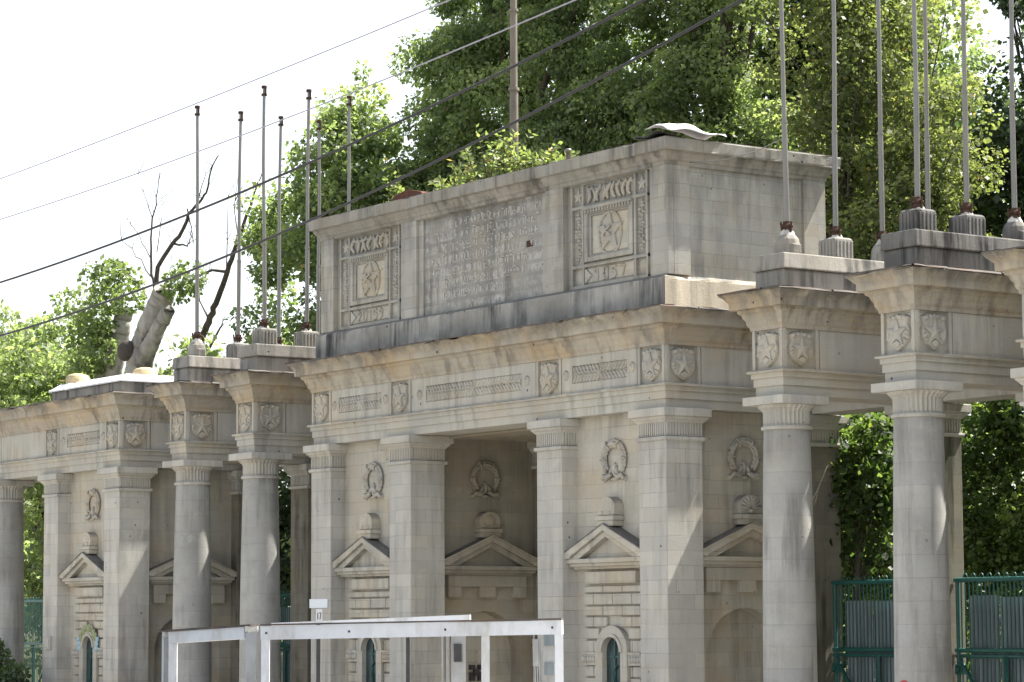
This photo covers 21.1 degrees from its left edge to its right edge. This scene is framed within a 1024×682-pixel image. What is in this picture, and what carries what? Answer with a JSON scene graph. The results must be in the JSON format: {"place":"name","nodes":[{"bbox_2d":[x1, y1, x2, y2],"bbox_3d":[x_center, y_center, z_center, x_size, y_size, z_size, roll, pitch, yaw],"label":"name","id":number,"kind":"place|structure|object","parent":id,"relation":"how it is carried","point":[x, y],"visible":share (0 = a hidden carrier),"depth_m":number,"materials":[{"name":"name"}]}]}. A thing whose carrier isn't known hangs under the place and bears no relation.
{"place":"outdoors","nodes":[
{"label":"outdoors","id":0,"kind":"place"},
{"bbox_2d":[0,0,449,178],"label":"overhead cable","id":1,"kind":"object","parent":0,"point":[235,87],"visible":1,"depth_m":34.51,"materials":[{"name":"black metal"}]},
{"bbox_2d":[0,0,575,219],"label":"overhead cable","id":2,"kind":"object","parent":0,"point":[307,109],"visible":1,"depth_m":32.97,"materials":[{"name":"black metal"}]},
{"bbox_2d":[0,0,645,282],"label":"overhead cable","id":3,"kind":"object","parent":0,"point":[411,115],"visible":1,"depth_m":32.07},
{"bbox_2d":[0,0,743,336],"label":"overhead cable","id":4,"kind":"object","parent":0,"point":[406,174],"visible":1,"depth_m":30.98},
{"bbox_2d":[0,0,1023,633],"label":"sky","id":5,"kind":"structure","parent":0,"point":[75,74],"materials":[{"name":"white"}]},
{"bbox_2d":[24,634,1001,681],"bbox_3d":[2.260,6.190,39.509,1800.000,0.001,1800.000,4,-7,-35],"label":"ground","id":6,"kind":"structure","parent":0,"point":[41,656],"depth_m":201.91,"materials":[{"name":"green plant"}]},
{"bbox_2d":[0,638,31,681],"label":"bush","id":7,"kind":"object","parent":6,"relation":"on","point":[15,673],"visible":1,"depth_m":56.01,"materials":[{"name":"green plant"}]},
{"bbox_2d":[24,597,42,681],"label":"metal gate","id":8,"kind":"structure","parent":6,"relation":"on","point":[35,646],"depth_m":64.34,"materials":[{"name":"green metal"}]},
{"bbox_2d":[0,291,173,550],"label":"leafy tree","id":9,"kind":"object","parent":6,"relation":"on","point":[28,360],"visible":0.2,"depth_m":77.78,"materials":[{"name":"green plant"}]},
{"bbox_2d":[23,372,161,674],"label":"leafy tree","id":10,"kind":"object","parent":6,"relation":"on","point":[32,583],"visible":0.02,"depth_m":72.29,"materials":[{"name":"green plant"}]},
{"bbox_2d":[60,148,224,379],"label":"pollarded tree","id":11,"kind":"object","parent":6,"relation":"on","point":[112,349],"visible":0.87,"depth_m":70.04,"materials":[{"name":"green plant"}]},
{"bbox_2d":[159,325,225,375],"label":"leafy tree","id":12,"kind":"object","parent":6,"relation":"on","point":[209,352],"visible":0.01,"depth_m":66.96,"materials":[{"name":"green plant"}]},
{"bbox_2d":[192,173,261,348],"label":"bare tree","id":13,"kind":"object","parent":6,"relation":"on","point":[212,313],"visible":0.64,"depth_m":68.89,"materials":[{"name":"brown plant"}]},
{"bbox_2d":[278,470,290,606],"bbox_3d":[-4.449,4.825,60.049,3.036,7.037,6.288,4,-7,-35],"label":"ivy thicket","id":14,"kind":"object","parent":6,"relation":"on","point":[285,526],"visible":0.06,"depth_m":60.10,"materials":[{"name":"green plant"}]},
{"bbox_2d":[279,534,290,558],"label":"ivy thicket","id":15,"kind":"object","parent":6,"relation":"on","point":[288,543],"depth_m":55.31,"materials":[{"name":"green plant"}]},
{"bbox_2d":[223,59,458,345],"bbox_3d":[-3.924,1.092,63.946,3.697,15.287,8.310,4,-7,-35],"label":"leafy tree","id":16,"kind":"object","parent":6,"relation":"on","point":[373,151],"visible":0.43,"depth_m":63.95,"materials":[{"name":"green plant"}]},
{"bbox_2d":[24,402,1023,678],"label":"wood","id":17,"kind":"object","parent":6,"relation":"on","point":[34,542],"depth_m":172.30,"materials":[{"name":"green plant"}]},
{"bbox_2d":[385,0,699,191],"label":"tall tree","id":18,"kind":"object","parent":6,"relation":"on","point":[576,62],"visible":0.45,"depth_m":59.01,"materials":[{"name":"green plant"}]},
{"bbox_2d":[594,0,838,153],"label":"tall tree","id":19,"kind":"object","parent":6,"relation":"on","point":[714,78],"visible":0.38,"depth_m":55.05,"materials":[{"name":"green plant"}]},
{"bbox_2d":[739,0,898,222],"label":"leafy tree","id":20,"kind":"object","parent":6,"relation":"on","point":[761,53],"visible":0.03,"depth_m":58.43,"materials":[{"name":"green plant"}]},
{"bbox_2d":[741,0,954,436],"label":"poplar tree","id":21,"kind":"object","parent":6,"relation":"on","point":[855,32],"visible":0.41,"depth_m":50.64,"materials":[{"name":"green plant"}]},
{"bbox_2d":[826,412,892,600],"bbox_3d":[5.432,3.672,41.636,1.527,5.432,2.152,4,-7,-35],"label":"ivy thicket","id":22,"kind":"object","parent":6,"relation":"on","point":[863,467],"visible":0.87,"depth_m":41.54,"materials":[{"name":"green plant"}]},
{"bbox_2d":[778,0,1020,235],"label":"leafy tree","id":23,"kind":"object","parent":6,"relation":"on","point":[974,63],"visible":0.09,"depth_m":56.34,"materials":[{"name":"green plant"}]},
{"bbox_2d":[839,411,1001,681],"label":"ivy thicket","id":24,"kind":"object","parent":6,"relation":"on","point":[883,563],"visible":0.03,"depth_m":45.05,"materials":[{"name":"green plant"}]},
{"bbox_2d":[837,0,1009,431],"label":"poplar tree","id":25,"kind":"object","parent":6,"relation":"on","point":[941,192],"visible":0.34,"depth_m":49.26,"materials":[{"name":"green plant"}]},
{"bbox_2d":[842,416,1023,681],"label":"ivy thicket","id":26,"kind":"object","parent":6,"relation":"on","point":[1006,503],"depth_m":47.38,"materials":[{"name":"green plant"}]},
{"bbox_2d":[930,20,1023,237],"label":"leafy tree","id":27,"kind":"object","parent":6,"relation":"on","point":[998,136],"visible":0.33,"depth_m":53.40,"materials":[{"name":"green plant"}]},
{"bbox_2d":[957,399,1023,677],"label":"ivy thicket","id":28,"kind":"object","parent":6,"relation":"on","point":[989,545],"visible":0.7,"depth_m":42.65,"materials":[{"name":"green plant"}]},
{"bbox_2d":[988,0,1023,84],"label":"leafy tree","id":29,"kind":"object","parent":6,"relation":"on","point":[1003,5],"visible":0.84,"depth_m":53.99,"materials":[{"name":"green plant"}]},
{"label":"pavement","id":30,"kind":"structure","parent":0,"visible":0},
{"bbox_2d":[0,367,242,681],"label":"side pavilion","id":31,"kind":"structure","parent":30,"relation":"on","point":[92,455],"depth_m":55.58,"materials":[{"name":"stone"}]},
{"bbox_2d":[44,636,51,648],"bbox_3d":[-9.530,6.198,56.460,0.058,0.260,0.260,4,-7,-35],"label":"junction box","id":32,"kind":"object","parent":31,"relation":"attached to","point":[47,642],"visible":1,"depth_m":56.40,"materials":[{"name":"metal"}]},
{"bbox_2d":[146,355,310,681],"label":"column unit","id":33,"kind":"structure","parent":30,"relation":"on","point":[198,401],"depth_m":52.29,"materials":[{"name":"stone"}]},
{"bbox_2d":[187,105,205,355],"bbox_3d":[-6.048,-2.118,53.001,0.367,4.887,0.388,4,-7,-35],"label":"flagpole","id":34,"kind":"object","parent":33,"relation":"on","point":[196,346],"visible":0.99,"depth_m":52.88,"materials":[{"name":"metal"}]},
{"bbox_2d":[226,111,249,357],"bbox_3d":[-5.324,-2.062,53.522,0.354,4.877,0.368,4,-7,-35],"label":"flagpole","id":35,"kind":"object","parent":33,"relation":"on","point":[231,350],"visible":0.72,"depth_m":53.42,"materials":[{"name":"metal"}]},
{"bbox_2d":[277,116,283,344],"bbox_3d":[-4.571,-2.016,54.025,0.367,4.883,0.388,4,-7,-35],"label":"flagpole","id":36,"kind":"object","parent":33,"relation":"on","point":[279,266],"visible":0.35,"depth_m":54.01,"materials":[{"name":"metal"}]},
{"bbox_2d":[280,591,290,681],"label":"metal gate","id":37,"kind":"structure","parent":33,"relation":"attached to","point":[285,611],"depth_m":54.90,"materials":[{"name":"green metal"}]},
{"bbox_2d":[316,120,321,334],"bbox_3d":[-3.832,-1.970,54.538,0.367,4.890,0.388,4,-7,-35],"label":"flagpole","id":38,"kind":"object","parent":33,"relation":"on","point":[318,128],"visible":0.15,"depth_m":54.52,"materials":[{"name":"metal"}]},
{"bbox_2d":[211,343,315,681],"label":"column unit","id":39,"kind":"structure","parent":30,"relation":"on","point":[268,391],"depth_m":50.09,"materials":[{"name":"stone"}]},
{"bbox_2d":[252,85,276,344],"bbox_3d":[-4.576,-2.329,50.887,0.354,4.858,0.368,4,-7,-35],"label":"flagpole","id":40,"kind":"object","parent":39,"relation":"on","point":[263,333],"visible":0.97,"depth_m":50.75,"materials":[{"name":"metal"}]},
{"bbox_2d":[294,89,318,346],"bbox_3d":[-3.838,-2.292,51.401,0.354,4.884,0.368,4,-7,-35],"label":"flagpole","id":41,"kind":"object","parent":39,"relation":"on","point":[306,335],"visible":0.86,"depth_m":51.26,"materials":[{"name":"metal"}]},
{"bbox_2d":[346,95,351,210],"bbox_3d":[-3.084,-2.236,51.903,0.367,4.870,0.388,4,-7,-35],"label":"flagpole","id":42,"kind":"object","parent":39,"relation":"on","point":[349,103],"visible":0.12,"depth_m":52.04,"materials":[{"name":"metal"}]},
{"bbox_2d":[158,615,563,681],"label":"shelter frame","id":43,"kind":"object","parent":30,"relation":"on","point":[458,629],"visible":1,"depth_m":23.69,"materials":[{"name":"white metal"}]},
{"bbox_2d":[285,135,848,681],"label":"gatehouse","id":44,"kind":"object","parent":30,"relation":"on","point":[531,387],"visible":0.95,"depth_m":42.23,"materials":[{"name":"stone"}]},
{"bbox_2d":[309,599,327,607],"bbox_3d":[-3.356,4.557,47.748,0.017,0.155,0.600,4,-7,-35],"label":"plaque","id":45,"kind":"object","parent":44,"relation":"attached to","point":[318,603],"visible":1,"depth_m":47.74,"materials":[{"name":"white plastic"}]},
{"bbox_2d":[316,609,322,620],"bbox_3d":[-3.350,4.768,47.717,0.019,0.230,0.220,4,-7,-35],"label":"paper notice","id":46,"kind":"object","parent":44,"relation":"attached to","point":[319,614],"visible":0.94,"depth_m":47.71,"materials":[{"name":"white paper"}]},
{"bbox_2d":[382,171,405,201],"bbox_3d":[-2.065,-2.598,48.181,0.468,0.769,0.374,0,-6,-3],"label":"roof shrub","id":47,"kind":"object","parent":44,"relation":"on","point":[399,188],"visible":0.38,"depth_m":48.14,"materials":[{"name":"green plant"}]},
{"bbox_2d":[392,190,426,200],"bbox_3d":[-1.488,-2.457,46.722,0.700,0.180,1.050,4,-7,-35],"label":"rusty cover","id":48,"kind":"object","parent":44,"relation":"on","point":[405,194],"visible":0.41,"depth_m":46.53,"materials":[{"name":"brown metal"}]},
{"bbox_2d":[428,170,466,190],"bbox_3d":[-1.086,-2.646,46.566,0.768,0.537,0.560,-1,-6,11],"label":"roof shrub","id":49,"kind":"object","parent":44,"relation":"on","point":[438,184],"visible":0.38,"depth_m":46.47,"materials":[{"name":"green plant"}]},
{"bbox_2d":[447,146,500,186],"bbox_3d":[-0.636,-2.870,45.823,0.959,0.813,0.940,0,-6,1],"label":"roof shrub","id":50,"kind":"object","parent":44,"relation":"on","point":[467,177],"visible":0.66,"depth_m":45.83,"materials":[{"name":"green plant"}]},
{"bbox_2d":[468,665,480,680],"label":"iron bracket","id":51,"kind":"object","parent":44,"relation":"attached to","point":[476,672],"visible":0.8,"depth_m":46.61,"materials":[{"name":"metal"}]},
{"bbox_2d":[475,124,538,177],"bbox_3d":[-0.194,-3.071,45.245,0.990,1.090,0.989,4,-7,-35],"label":"roof shrub","id":52,"kind":"object","parent":44,"relation":"on","point":[503,168],"visible":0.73,"depth_m":45.18,"materials":[{"name":"green plant"}]},
{"bbox_2d":[496,0,532,170],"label":"utility pole","id":53,"kind":"object","parent":44,"relation":"on","point":[513,89],"visible":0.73,"depth_m":45.99,"materials":[{"name":"metal"}]},
{"bbox_2d":[511,141,565,169],"bbox_3d":[0.444,-2.941,44.451,0.758,0.667,1.338,4,-7,-35],"label":"roof shrub","id":54,"kind":"object","parent":44,"relation":"on","point":[533,160],"visible":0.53,"depth_m":44.48,"materials":[{"name":"green plant"}]},
{"bbox_2d":[550,150,579,162],"bbox_3d":[0.839,-2.865,43.836,0.501,0.397,0.548,-5,-7,36],"label":"roof shrub","id":55,"kind":"object","parent":44,"relation":"on","point":[559,157],"visible":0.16,"depth_m":43.79,"materials":[{"name":"green plant"}]},
{"bbox_2d":[565,148,571,158],"bbox_3d":[0.885,-2.882,43.252,0.105,0.290,0.110,4,-7,-35],"label":"vent pipe","id":56,"kind":"object","parent":44,"relation":"on","point":[568,151],"visible":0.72,"depth_m":43.22,"materials":[{"name":"grey metal"}]},
{"bbox_2d":[633,130,681,139],"bbox_3d":[2.156,-3.027,40.800,0.442,0.090,0.622,4,-7,-35],"label":"roofing felt","id":57,"kind":"object","parent":44,"relation":"on","point":[655,133],"visible":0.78,"depth_m":40.68,"materials":[{"name":"metal"}]},
{"bbox_2d":[645,123,726,139],"bbox_3d":[2.578,-3.123,40.762,1.123,0.176,0.543,4,-7,-35],"label":"tin sheet","id":58,"kind":"object","parent":44,"relation":"on","point":[691,131],"visible":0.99,"depth_m":40.68,"materials":[{"name":"white metal"}]},
{"bbox_2d":[689,139,781,162],"bbox_3d":[3.243,-2.713,39.792,0.020,0.113,2.336,3,-7,-31],"label":"wire","id":59,"kind":"object","parent":44,"relation":"attached to","point":[737,156],"visible":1,"depth_m":39.75,"materials":[{"name":"black metal"}]},
{"bbox_2d":[717,252,970,681],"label":"column unit","id":60,"kind":"structure","parent":30,"relation":"on","point":[813,323],"depth_m":38.15,"materials":[{"name":"stone"}]},
{"bbox_2d":[775,0,800,252],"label":"flagpole","id":61,"kind":"object","parent":60,"relation":"on","point":[787,239],"visible":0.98,"depth_m":38.70,"materials":[{"name":"metal"}]},
{"bbox_2d":[819,0,852,257],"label":"flagpole","id":62,"kind":"object","parent":60,"relation":"on","point":[835,244],"visible":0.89,"depth_m":39.19,"materials":[{"name":"metal"}]},
{"bbox_2d":[831,575,893,681],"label":"metal gate","id":63,"kind":"structure","parent":60,"relation":"attached to","point":[863,654],"depth_m":40.97,"materials":[{"name":"green metal"}]},
{"bbox_2d":[870,0,887,260],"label":"flagpole","id":64,"kind":"object","parent":60,"relation":"on","point":[877,254],"visible":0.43,"depth_m":39.78,"materials":[{"name":"metal"}]},
{"bbox_2d":[923,0,930,208],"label":"flagpole","id":65,"kind":"object","parent":60,"relation":"on","point":[927,144],"visible":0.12,"depth_m":40.33,"materials":[{"name":"metal"}]},
{"bbox_2d":[844,229,1023,681],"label":"column unit","id":66,"kind":"structure","parent":30,"relation":"on","point":[948,306],"depth_m":35.95,"materials":[{"name":"stone"}]},
{"bbox_2d":[899,0,936,230],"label":"flagpole","id":67,"kind":"object","parent":66,"relation":"on","point":[917,215],"visible":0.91,"depth_m":36.49,"materials":[{"name":"metal"}]},
{"bbox_2d":[949,0,985,235],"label":"flagpole","id":68,"kind":"object","parent":66,"relation":"on","point":[966,221],"visible":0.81,"depth_m":37.01,"materials":[{"name":"metal"}]},
{"bbox_2d":[953,572,1023,681],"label":"metal gate","id":69,"kind":"structure","parent":66,"relation":"attached to","point":[988,656],"depth_m":38.82,"materials":[{"name":"green metal"}]},
{"bbox_2d":[1002,0,1023,239],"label":"flagpole","id":70,"kind":"object","parent":66,"relation":"on","point":[1013,227],"visible":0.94,"depth_m":37.56,"materials":[{"name":"metal"}]},
{"bbox_2d":[981,246,1023,406],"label":"side pavilion","id":71,"kind":"structure","parent":30,"relation":"on","point":[1009,262],"depth_m":34.17,"materials":[{"name":"stone"}]}
]}

